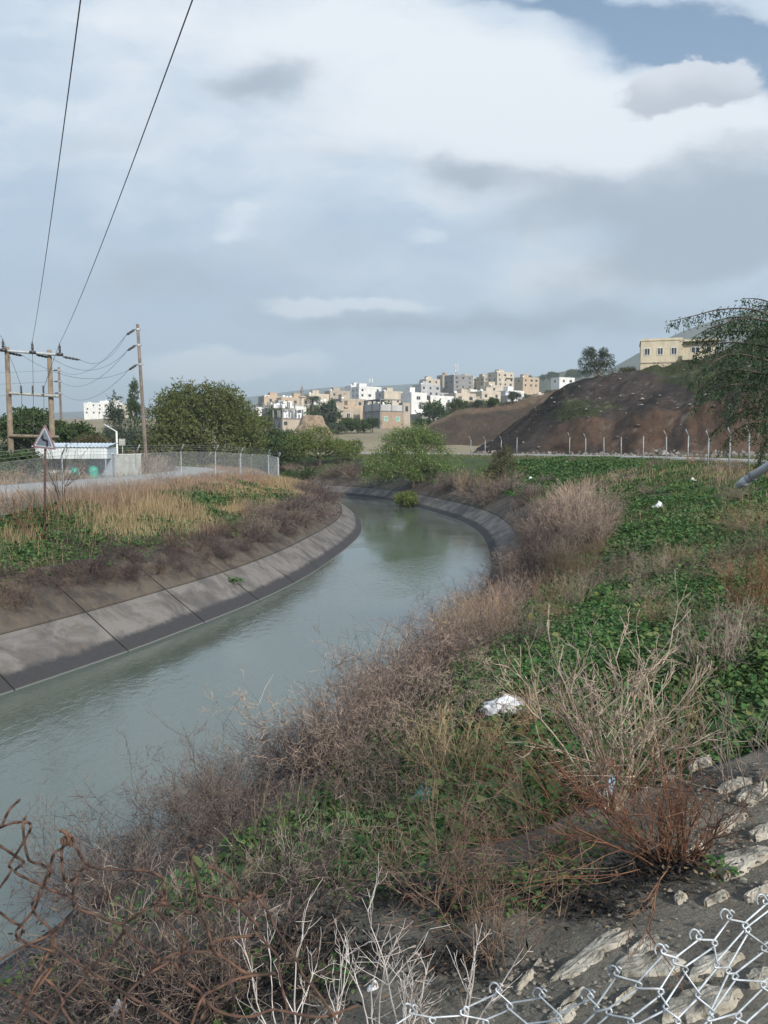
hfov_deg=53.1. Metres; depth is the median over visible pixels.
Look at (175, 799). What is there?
dry shrub
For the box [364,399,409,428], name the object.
unfinished building
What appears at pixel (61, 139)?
overhead wire
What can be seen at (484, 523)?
canal lining
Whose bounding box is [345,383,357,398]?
house
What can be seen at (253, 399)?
hills
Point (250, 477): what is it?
rusty dry grass
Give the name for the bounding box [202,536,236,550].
dry shrub
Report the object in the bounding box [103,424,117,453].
street lamp
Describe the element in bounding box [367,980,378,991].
plastic scrap
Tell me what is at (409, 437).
acacia tree
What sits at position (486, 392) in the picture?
house
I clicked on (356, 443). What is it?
bush
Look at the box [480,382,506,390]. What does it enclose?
house
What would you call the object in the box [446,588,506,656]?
dry shrub
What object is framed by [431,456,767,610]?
slope weeds
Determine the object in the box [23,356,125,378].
overhead wire
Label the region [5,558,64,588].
dry shrub
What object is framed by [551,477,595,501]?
dry shrub
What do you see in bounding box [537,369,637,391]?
wooded ridge
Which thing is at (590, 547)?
dry shrub
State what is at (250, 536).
dry shrub
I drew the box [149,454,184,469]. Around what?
dry shrub
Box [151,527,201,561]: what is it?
dry shrub
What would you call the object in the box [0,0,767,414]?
sky
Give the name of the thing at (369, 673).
dry shrub
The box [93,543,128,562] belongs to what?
dry shrub
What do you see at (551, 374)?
leafy tree
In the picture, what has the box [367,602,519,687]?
dry shrub
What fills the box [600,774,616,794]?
plastic scrap
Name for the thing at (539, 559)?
dry shrub
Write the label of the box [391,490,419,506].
bush
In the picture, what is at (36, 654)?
canal lining
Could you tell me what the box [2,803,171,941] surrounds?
dry shrub
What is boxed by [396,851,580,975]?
dry shrub
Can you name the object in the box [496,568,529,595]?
dry shrub
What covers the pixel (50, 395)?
twin utility pole
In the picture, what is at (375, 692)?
dry shrub
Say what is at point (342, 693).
dry shrub
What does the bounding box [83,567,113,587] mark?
dry shrub
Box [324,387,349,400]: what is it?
house
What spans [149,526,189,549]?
dry shrub
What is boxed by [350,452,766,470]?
verge grass
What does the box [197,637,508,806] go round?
dry shrub
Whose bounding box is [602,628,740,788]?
dry shrub
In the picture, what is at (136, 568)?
dry shrub
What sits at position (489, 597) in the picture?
dry shrub
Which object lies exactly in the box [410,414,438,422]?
house
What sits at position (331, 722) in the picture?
dry shrub
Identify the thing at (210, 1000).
dry shrub
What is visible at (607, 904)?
burnt litter
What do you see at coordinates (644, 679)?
dry shrub
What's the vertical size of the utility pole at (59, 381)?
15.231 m
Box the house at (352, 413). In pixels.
[328,402,359,425]
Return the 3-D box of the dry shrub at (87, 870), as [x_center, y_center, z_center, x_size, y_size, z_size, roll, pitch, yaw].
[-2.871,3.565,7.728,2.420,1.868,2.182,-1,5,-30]
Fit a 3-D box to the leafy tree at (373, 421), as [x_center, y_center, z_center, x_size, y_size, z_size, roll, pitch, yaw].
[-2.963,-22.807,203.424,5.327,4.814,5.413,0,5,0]
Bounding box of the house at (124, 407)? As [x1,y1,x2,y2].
[122,403,133,417]
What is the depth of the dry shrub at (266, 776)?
9.71 m
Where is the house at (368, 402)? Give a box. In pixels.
[363,401,374,418]
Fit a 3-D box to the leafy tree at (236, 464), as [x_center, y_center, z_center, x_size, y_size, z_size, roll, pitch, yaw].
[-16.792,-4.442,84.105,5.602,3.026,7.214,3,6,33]
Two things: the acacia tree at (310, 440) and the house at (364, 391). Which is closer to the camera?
the acacia tree at (310, 440)
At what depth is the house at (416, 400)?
282.48 m
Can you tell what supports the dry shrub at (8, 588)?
on the ground at (370, 440)
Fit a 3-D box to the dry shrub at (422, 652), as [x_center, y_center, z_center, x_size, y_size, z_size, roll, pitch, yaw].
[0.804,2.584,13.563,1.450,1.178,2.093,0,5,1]
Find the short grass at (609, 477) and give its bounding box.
[386,455,767,784]
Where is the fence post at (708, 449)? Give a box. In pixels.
[706,430,709,464]
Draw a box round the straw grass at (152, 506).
[0,469,309,563]
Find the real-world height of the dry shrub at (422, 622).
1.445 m
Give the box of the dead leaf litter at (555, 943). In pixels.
[0,799,763,1023]
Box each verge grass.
[0,463,237,506]
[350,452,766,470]
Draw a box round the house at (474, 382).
[462,374,475,389]
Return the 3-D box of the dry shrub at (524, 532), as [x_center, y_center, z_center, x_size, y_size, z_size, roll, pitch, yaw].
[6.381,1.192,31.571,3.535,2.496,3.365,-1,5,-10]
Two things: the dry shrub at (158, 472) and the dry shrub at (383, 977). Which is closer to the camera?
the dry shrub at (383, 977)
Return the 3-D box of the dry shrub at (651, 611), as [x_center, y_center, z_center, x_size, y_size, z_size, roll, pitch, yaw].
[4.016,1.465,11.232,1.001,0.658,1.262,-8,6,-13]
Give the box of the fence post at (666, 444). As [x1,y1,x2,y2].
[663,430,666,459]
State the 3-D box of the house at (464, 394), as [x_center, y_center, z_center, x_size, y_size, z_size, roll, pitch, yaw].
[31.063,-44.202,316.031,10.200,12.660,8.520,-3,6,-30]
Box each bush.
[0,447,46,480]
[279,466,318,479]
[333,438,364,455]
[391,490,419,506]
[617,365,638,372]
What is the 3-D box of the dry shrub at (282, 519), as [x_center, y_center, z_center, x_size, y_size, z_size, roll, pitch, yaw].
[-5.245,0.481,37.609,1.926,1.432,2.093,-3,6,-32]
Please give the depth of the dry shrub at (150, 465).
59.82 m
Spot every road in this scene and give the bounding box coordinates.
[0,466,225,497]
[307,452,766,463]
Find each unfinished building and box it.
[261,401,295,420]
[271,409,303,431]
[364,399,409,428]
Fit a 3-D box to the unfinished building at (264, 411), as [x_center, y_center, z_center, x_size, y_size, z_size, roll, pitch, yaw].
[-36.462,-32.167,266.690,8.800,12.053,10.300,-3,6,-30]
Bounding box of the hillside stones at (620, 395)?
[479,345,764,448]
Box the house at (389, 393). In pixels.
[375,388,402,404]
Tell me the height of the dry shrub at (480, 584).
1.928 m
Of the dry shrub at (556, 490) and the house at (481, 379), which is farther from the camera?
the house at (481, 379)
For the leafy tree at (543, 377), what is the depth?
786.27 m
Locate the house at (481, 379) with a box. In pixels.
[476,374,487,390]
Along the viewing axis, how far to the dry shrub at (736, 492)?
27.00 m
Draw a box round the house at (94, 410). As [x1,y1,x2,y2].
[84,401,121,419]
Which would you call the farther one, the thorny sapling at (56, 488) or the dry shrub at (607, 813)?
the thorny sapling at (56, 488)
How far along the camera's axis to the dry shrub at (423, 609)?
18.65 m
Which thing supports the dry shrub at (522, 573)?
on the canal lining at (484, 523)
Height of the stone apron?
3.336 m
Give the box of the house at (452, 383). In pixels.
[444,375,472,393]
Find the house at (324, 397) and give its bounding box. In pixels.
[319,396,343,404]
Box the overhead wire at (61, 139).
[32,0,80,340]
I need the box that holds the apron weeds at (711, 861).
[0,813,745,1023]
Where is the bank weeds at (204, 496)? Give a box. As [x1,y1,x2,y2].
[0,477,311,586]
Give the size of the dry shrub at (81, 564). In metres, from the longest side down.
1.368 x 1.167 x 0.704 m
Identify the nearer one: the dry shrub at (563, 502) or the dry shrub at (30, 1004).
the dry shrub at (30, 1004)
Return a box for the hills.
[0,376,538,418]
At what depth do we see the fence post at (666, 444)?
54.25 m
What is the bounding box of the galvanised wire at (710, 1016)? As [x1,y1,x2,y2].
[396,893,767,1023]
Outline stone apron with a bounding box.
[0,746,767,1023]
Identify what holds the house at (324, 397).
on the ground at (370, 440)
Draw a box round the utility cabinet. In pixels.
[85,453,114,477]
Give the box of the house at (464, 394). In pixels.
[444,389,475,401]
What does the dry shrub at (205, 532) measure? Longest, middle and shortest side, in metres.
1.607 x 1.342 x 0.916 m
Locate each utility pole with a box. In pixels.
[0,339,79,469]
[53,367,64,459]
[126,324,147,457]
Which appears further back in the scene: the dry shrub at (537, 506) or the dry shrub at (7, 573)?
the dry shrub at (537, 506)
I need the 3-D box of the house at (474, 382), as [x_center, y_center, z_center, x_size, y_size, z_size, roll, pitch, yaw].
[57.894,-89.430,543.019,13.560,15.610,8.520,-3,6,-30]
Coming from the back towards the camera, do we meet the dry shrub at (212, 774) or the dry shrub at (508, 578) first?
the dry shrub at (508, 578)
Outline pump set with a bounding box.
[41,459,79,478]
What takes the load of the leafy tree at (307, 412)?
on the ground at (370, 440)
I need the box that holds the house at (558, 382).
[551,377,574,389]
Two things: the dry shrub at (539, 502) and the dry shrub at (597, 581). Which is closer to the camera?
the dry shrub at (597, 581)
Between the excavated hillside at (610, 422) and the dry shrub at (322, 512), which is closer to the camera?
the dry shrub at (322, 512)
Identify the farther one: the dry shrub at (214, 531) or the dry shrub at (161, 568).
the dry shrub at (214, 531)
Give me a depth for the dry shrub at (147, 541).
26.50 m
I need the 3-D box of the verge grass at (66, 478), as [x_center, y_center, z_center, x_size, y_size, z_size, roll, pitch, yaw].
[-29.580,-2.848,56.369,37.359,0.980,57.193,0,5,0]
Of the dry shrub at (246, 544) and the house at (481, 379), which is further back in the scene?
the house at (481, 379)
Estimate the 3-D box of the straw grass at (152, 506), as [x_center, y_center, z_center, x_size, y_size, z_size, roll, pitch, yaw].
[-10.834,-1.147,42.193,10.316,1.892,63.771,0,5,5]
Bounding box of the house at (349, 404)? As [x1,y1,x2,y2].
[344,400,362,420]
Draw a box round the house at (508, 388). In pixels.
[497,386,523,395]
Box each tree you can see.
[0,404,56,452]
[0,444,22,453]
[36,419,110,465]
[67,430,109,463]
[101,390,129,450]
[104,425,159,452]
[111,445,132,452]
[118,449,161,459]
[133,376,270,467]
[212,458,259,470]
[228,410,280,462]
[242,433,295,471]
[265,406,281,416]
[265,426,307,450]
[274,422,365,465]
[303,404,319,414]
[304,396,321,412]
[314,401,344,424]
[326,422,346,434]
[335,418,357,433]
[341,417,354,421]
[352,418,372,432]
[358,421,466,487]
[365,417,381,432]
[411,416,434,427]
[414,398,446,419]
[446,397,465,409]
[446,399,474,411]
[471,399,483,407]
[483,444,518,484]
[487,397,499,406]
[507,391,522,404]
[539,374,546,381]
[546,371,554,379]
[567,369,577,377]
[574,371,584,377]
[578,346,616,374]
[664,298,767,481]
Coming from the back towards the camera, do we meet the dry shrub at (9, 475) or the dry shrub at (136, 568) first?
the dry shrub at (9, 475)
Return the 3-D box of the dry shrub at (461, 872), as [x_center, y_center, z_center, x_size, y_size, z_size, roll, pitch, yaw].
[0.458,1.844,4.181,1.212,1.273,1.613,-3,5,-28]
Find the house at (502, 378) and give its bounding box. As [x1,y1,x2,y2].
[487,369,513,389]
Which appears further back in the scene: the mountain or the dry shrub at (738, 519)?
the mountain
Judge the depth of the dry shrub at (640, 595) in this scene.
13.18 m
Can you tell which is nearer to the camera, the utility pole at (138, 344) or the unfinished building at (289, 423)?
the utility pole at (138, 344)
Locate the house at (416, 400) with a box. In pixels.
[400,387,427,413]
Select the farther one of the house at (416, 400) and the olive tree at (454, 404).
the house at (416, 400)
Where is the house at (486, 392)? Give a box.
[470,387,500,401]
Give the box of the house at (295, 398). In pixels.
[276,393,309,404]
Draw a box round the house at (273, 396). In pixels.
[258,392,280,406]
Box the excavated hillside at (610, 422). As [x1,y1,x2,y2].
[477,327,767,457]
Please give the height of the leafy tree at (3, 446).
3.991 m
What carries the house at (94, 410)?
on the ground at (370, 440)
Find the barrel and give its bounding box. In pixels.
[88,466,97,477]
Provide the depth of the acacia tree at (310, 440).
97.57 m
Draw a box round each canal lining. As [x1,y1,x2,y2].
[0,485,518,983]
[0,500,361,694]
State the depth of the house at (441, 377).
533.85 m
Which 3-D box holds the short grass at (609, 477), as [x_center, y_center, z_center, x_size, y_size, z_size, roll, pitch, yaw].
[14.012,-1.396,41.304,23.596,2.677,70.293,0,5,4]
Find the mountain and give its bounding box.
[612,309,767,368]
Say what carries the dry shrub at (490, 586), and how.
on the canal lining at (484, 523)
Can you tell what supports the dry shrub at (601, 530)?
on the ground at (370, 440)
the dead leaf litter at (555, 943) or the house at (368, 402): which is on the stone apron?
the dead leaf litter at (555, 943)
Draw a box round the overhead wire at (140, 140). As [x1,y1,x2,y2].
[59,0,192,343]
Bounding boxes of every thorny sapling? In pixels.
[0,479,89,537]
[9,411,92,502]
[51,511,122,574]
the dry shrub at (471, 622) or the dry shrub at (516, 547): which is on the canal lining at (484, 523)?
the dry shrub at (516, 547)
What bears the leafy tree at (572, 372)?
on the ground at (370, 440)
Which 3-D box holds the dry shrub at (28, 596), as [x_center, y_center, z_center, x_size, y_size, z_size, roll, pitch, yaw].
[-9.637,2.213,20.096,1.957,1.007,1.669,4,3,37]
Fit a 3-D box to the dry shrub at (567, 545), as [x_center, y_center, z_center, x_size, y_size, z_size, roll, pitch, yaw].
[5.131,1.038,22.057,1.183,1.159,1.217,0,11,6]
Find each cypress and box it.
[124,376,141,429]
[327,398,337,421]
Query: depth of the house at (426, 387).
426.06 m
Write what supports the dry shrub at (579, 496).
on the ground at (370, 440)
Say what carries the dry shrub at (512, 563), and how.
on the canal lining at (484, 523)
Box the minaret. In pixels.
[299,386,305,405]
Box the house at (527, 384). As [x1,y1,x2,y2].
[514,374,538,395]
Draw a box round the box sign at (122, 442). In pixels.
[119,439,124,453]
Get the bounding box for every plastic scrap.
[107,999,126,1016]
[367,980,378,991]
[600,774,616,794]
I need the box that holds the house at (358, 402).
[333,394,365,405]
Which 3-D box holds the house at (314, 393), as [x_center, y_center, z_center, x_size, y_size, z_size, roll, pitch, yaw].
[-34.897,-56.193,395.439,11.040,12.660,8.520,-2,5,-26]
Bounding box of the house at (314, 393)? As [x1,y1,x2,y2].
[304,390,328,399]
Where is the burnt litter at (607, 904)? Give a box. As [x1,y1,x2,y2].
[0,836,737,1023]
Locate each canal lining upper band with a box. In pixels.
[0,474,556,1008]
[0,493,340,633]
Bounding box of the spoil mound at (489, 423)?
[418,389,558,445]
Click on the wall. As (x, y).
(122, 462)
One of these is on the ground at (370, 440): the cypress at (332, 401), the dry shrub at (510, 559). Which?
the cypress at (332, 401)
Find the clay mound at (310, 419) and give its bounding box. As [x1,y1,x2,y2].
[294,415,331,436]
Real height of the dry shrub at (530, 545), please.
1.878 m
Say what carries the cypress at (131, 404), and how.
on the ground at (370, 440)
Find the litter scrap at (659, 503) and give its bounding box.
[652,501,661,507]
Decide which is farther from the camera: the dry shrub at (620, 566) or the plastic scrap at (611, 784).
the dry shrub at (620, 566)
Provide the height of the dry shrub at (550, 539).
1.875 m
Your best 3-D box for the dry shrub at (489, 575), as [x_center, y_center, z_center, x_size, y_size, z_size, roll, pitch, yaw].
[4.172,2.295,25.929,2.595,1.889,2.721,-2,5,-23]
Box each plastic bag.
[409,783,434,805]
[480,694,525,715]
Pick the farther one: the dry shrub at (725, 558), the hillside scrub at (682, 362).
the hillside scrub at (682, 362)
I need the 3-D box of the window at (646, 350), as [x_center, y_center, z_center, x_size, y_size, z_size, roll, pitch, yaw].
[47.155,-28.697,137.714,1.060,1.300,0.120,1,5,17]
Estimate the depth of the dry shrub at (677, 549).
16.19 m
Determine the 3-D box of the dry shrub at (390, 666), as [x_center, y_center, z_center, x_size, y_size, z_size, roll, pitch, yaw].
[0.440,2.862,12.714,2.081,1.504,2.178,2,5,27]
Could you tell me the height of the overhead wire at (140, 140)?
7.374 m
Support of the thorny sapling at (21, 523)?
on the ground at (370, 440)
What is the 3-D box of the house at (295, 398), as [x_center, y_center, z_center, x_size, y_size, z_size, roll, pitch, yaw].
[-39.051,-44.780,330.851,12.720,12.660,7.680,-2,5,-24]
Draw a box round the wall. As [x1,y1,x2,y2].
[115,454,141,475]
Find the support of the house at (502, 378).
on the ground at (370, 440)
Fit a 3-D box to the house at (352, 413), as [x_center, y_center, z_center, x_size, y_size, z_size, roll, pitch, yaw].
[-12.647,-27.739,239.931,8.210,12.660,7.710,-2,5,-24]
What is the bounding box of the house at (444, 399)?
[427,395,453,409]
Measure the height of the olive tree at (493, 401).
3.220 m
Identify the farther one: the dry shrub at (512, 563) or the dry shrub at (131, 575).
the dry shrub at (512, 563)
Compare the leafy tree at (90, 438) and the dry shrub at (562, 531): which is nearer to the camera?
the dry shrub at (562, 531)
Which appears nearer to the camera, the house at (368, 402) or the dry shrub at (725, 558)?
the dry shrub at (725, 558)
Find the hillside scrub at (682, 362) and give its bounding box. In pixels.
[521,327,767,426]
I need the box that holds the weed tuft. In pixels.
[228,576,244,582]
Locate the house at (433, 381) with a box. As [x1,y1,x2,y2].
[420,376,439,384]
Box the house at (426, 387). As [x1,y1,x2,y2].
[412,381,439,395]
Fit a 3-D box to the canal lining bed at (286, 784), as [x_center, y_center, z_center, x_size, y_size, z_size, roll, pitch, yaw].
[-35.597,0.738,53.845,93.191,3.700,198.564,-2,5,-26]
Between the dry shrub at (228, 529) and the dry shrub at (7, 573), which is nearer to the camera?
the dry shrub at (7, 573)
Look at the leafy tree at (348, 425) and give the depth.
197.99 m
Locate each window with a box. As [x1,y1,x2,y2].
[644,348,649,355]
[657,347,663,354]
[671,347,676,354]
[691,347,699,351]
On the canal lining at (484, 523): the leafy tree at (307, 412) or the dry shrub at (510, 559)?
the dry shrub at (510, 559)
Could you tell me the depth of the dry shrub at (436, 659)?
11.46 m
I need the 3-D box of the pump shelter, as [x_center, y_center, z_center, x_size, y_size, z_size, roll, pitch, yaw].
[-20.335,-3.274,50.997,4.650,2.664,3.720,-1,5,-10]
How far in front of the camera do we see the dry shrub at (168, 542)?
27.04 m
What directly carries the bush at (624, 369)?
on the excavated hillside at (610, 422)
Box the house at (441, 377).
[437,373,447,392]
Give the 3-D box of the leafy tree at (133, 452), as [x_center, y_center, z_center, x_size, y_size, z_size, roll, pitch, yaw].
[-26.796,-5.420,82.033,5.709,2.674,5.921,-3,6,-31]
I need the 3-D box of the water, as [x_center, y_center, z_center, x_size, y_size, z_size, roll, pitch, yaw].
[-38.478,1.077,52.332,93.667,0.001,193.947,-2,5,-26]
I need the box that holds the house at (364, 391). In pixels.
[351,383,381,399]
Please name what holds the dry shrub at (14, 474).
on the ground at (370, 440)
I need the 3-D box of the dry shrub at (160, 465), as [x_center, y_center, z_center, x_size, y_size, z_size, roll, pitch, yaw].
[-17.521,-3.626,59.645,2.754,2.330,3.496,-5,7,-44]
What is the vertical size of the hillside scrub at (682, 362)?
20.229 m
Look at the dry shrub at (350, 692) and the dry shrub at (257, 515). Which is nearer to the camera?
the dry shrub at (350, 692)
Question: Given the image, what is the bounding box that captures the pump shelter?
[32,443,117,474]
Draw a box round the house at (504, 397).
[501,391,523,402]
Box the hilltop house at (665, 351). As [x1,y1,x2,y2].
[639,337,719,369]
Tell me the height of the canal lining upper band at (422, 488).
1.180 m
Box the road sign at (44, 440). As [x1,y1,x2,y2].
[33,425,55,530]
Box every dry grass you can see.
[0,464,320,573]
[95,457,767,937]
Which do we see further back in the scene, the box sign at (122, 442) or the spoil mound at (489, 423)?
the spoil mound at (489, 423)
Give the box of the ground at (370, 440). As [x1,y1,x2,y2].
[0,418,767,920]
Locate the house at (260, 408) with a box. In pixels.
[250,407,266,415]
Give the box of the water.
[0,495,490,963]
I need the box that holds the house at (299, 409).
[281,401,305,414]
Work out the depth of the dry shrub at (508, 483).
57.21 m
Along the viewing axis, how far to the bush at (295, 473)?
93.69 m
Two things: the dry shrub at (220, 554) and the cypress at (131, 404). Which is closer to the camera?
the dry shrub at (220, 554)
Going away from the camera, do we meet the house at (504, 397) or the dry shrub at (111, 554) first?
the dry shrub at (111, 554)
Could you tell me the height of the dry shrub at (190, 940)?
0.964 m
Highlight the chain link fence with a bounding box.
[0,444,280,514]
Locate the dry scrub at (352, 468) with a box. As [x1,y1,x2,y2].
[15,451,763,574]
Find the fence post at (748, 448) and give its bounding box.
[746,426,749,464]
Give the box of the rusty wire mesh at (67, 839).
[0,799,358,1023]
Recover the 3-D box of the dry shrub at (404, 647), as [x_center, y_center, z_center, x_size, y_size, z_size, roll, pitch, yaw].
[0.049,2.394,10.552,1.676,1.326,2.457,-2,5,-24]
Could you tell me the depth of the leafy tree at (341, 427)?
194.51 m
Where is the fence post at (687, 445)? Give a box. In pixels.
[685,429,688,460]
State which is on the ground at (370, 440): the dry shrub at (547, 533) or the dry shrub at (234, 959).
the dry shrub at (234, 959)
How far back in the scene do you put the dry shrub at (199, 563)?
27.47 m
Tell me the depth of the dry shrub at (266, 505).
37.54 m
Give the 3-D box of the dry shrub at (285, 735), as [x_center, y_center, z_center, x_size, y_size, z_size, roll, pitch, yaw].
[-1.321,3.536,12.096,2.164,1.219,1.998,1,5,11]
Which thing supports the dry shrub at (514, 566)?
on the canal lining upper band at (422, 488)
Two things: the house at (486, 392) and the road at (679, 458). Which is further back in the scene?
the house at (486, 392)
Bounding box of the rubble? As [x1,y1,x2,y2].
[476,447,766,457]
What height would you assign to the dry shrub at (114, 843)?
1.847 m
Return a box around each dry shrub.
[0,463,30,482]
[0,467,27,480]
[0,555,20,581]
[0,562,21,586]
[0,575,27,608]
[0,575,52,614]
[0,579,54,613]
[0,585,27,612]
[0,727,225,931]
[0,770,203,964]
[0,825,217,1023]
[0,906,138,1023]
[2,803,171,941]
[4,558,64,594]
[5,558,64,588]
[25,729,308,871]
[30,560,80,580]
[30,854,274,1023]
[39,570,78,599]
[41,467,87,480]
[49,558,83,580]
[50,560,95,589]
[57,557,97,573]
[64,571,97,588]
[65,828,320,1023]
[83,555,109,574]
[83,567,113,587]
[84,558,131,589]
[92,558,132,588]
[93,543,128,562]
[96,535,147,562]
[112,558,144,577]
[112,734,270,858]
[113,562,154,592]
[117,541,144,551]
[119,560,154,581]
[121,533,160,555]
[122,700,338,874]
[125,547,151,569]
[126,532,169,549]
[133,728,291,825]
[137,556,180,582]
[139,461,178,480]
[140,450,158,473]
[141,451,179,471]
[141,456,164,473]
[142,551,182,567]
[143,845,353,1023]
[144,539,191,558]
[146,719,303,831]
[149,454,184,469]
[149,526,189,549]
[149,755,373,934]
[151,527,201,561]
[155,529,181,554]
[171,554,202,576]
[182,551,218,568]
[184,676,362,799]
[186,673,503,846]
[187,524,219,542]
[187,537,213,556]
[190,515,236,537]
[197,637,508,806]
[199,516,244,536]
[199,700,334,785]
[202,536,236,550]
[204,523,228,537]
[206,692,403,799]
[207,546,233,565]
[214,516,250,538]
[218,517,258,533]
[218,533,254,555]
[218,546,242,558]
[223,775,445,929]
[234,537,256,551]
[234,905,338,1023]
[238,510,273,530]
[240,525,268,543]
[240,528,263,551]
[241,512,267,533]
[242,496,294,515]
[242,506,269,519]
[242,521,268,537]
[243,700,366,768]
[247,515,274,529]
[254,513,280,533]
[254,517,277,533]
[256,532,278,543]
[261,880,383,1023]
[262,509,294,531]
[268,615,419,741]
[270,511,286,527]
[278,488,339,513]
[281,508,307,521]
[283,657,399,740]
[284,672,383,772]
[298,508,315,525]
[298,643,388,733]
[306,508,321,528]
[310,502,330,520]
[311,610,594,743]
[314,638,444,726]
[327,660,657,922]
[332,914,415,1023]
[334,645,429,698]
[334,702,663,979]
[335,616,517,709]
[338,639,445,696]
[341,595,504,709]
[342,650,409,694]
[349,600,454,668]
[350,588,554,691]
[354,853,447,1023]
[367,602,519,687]
[383,950,448,1023]
[385,694,547,791]
[394,583,460,632]
[394,632,458,675]
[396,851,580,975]
[402,606,459,661]
[403,648,767,1023]
[408,978,468,1023]
[409,592,500,634]
[413,583,532,650]
[414,569,540,657]
[416,578,630,663]
[422,609,472,653]
[426,599,491,655]
[428,608,473,659]
[431,601,487,658]
[434,581,493,635]
[442,578,494,611]
[443,576,573,630]
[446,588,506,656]
[446,924,532,1023]
[447,579,520,623]
[448,583,509,629]
[452,567,503,597]
[454,576,524,630]
[455,477,490,503]
[457,557,514,604]
[458,479,509,504]
[461,546,605,594]
[461,571,537,606]
[463,555,509,592]
[468,552,528,589]
[473,570,534,599]
[474,564,529,615]
[475,532,522,569]
[481,557,578,595]
[483,590,521,631]
[485,569,729,810]
[486,532,542,553]
[486,572,560,606]
[487,554,549,588]
[487,559,533,599]
[490,475,527,490]
[491,469,528,491]
[491,515,548,550]
[492,536,544,575]
[492,539,543,576]
[494,528,545,569]
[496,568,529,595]
[496,610,766,812]
[497,504,541,531]
[498,522,542,569]
[499,560,528,578]
[504,535,591,578]
[507,536,542,561]
[507,680,582,743]
[510,523,563,582]
[510,523,588,576]
[512,517,604,555]
[513,510,563,550]
[515,515,541,534]
[517,507,540,526]
[524,532,581,574]
[525,493,558,512]
[526,499,564,522]
[526,558,583,600]
[528,498,567,519]
[528,505,555,526]
[529,590,585,620]
[530,502,569,543]
[532,492,559,521]
[534,530,578,549]
[535,494,576,528]
[538,487,604,534]
[540,479,580,507]
[540,540,579,572]
[541,550,605,575]
[543,532,581,564]
[545,485,599,524]
[545,515,584,547]
[547,483,587,514]
[547,488,624,554]
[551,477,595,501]
[551,480,609,515]
[552,561,595,611]
[553,489,600,523]
[557,513,610,549]
[561,484,622,544]
[562,491,630,538]
[562,546,607,577]
[565,472,604,499]
[566,485,604,502]
[566,555,632,592]
[569,491,628,540]
[572,532,619,555]
[575,721,766,887]
[582,535,656,579]
[585,477,641,517]
[598,558,690,611]
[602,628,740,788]
[604,536,703,584]
[612,589,692,628]
[632,535,719,567]
[644,667,767,802]
[648,593,767,686]
[660,585,758,631]
[664,531,752,581]
[687,495,767,536]
[688,522,767,627]
[689,547,767,582]
[699,578,767,635]
[709,510,767,562]
[711,474,763,502]
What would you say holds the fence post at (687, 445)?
on the ground at (370, 440)
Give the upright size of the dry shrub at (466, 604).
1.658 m
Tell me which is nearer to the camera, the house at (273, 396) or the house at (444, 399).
the house at (444, 399)
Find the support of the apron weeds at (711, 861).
on the stone apron
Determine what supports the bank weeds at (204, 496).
on the canal lining upper band at (64, 605)
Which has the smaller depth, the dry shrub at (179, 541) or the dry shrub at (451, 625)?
the dry shrub at (451, 625)
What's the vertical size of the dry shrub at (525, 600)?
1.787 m
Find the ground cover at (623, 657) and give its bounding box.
[55,521,767,967]
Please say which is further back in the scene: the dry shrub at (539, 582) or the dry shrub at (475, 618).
the dry shrub at (539, 582)
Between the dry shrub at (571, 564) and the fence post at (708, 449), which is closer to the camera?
the dry shrub at (571, 564)
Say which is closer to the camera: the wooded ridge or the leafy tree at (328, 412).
the leafy tree at (328, 412)
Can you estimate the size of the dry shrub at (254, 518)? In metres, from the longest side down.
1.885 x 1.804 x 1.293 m
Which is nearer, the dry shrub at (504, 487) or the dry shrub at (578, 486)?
the dry shrub at (578, 486)
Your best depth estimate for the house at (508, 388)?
358.78 m
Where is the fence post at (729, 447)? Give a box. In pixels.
[727,428,730,464]
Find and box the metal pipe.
[735,461,767,488]

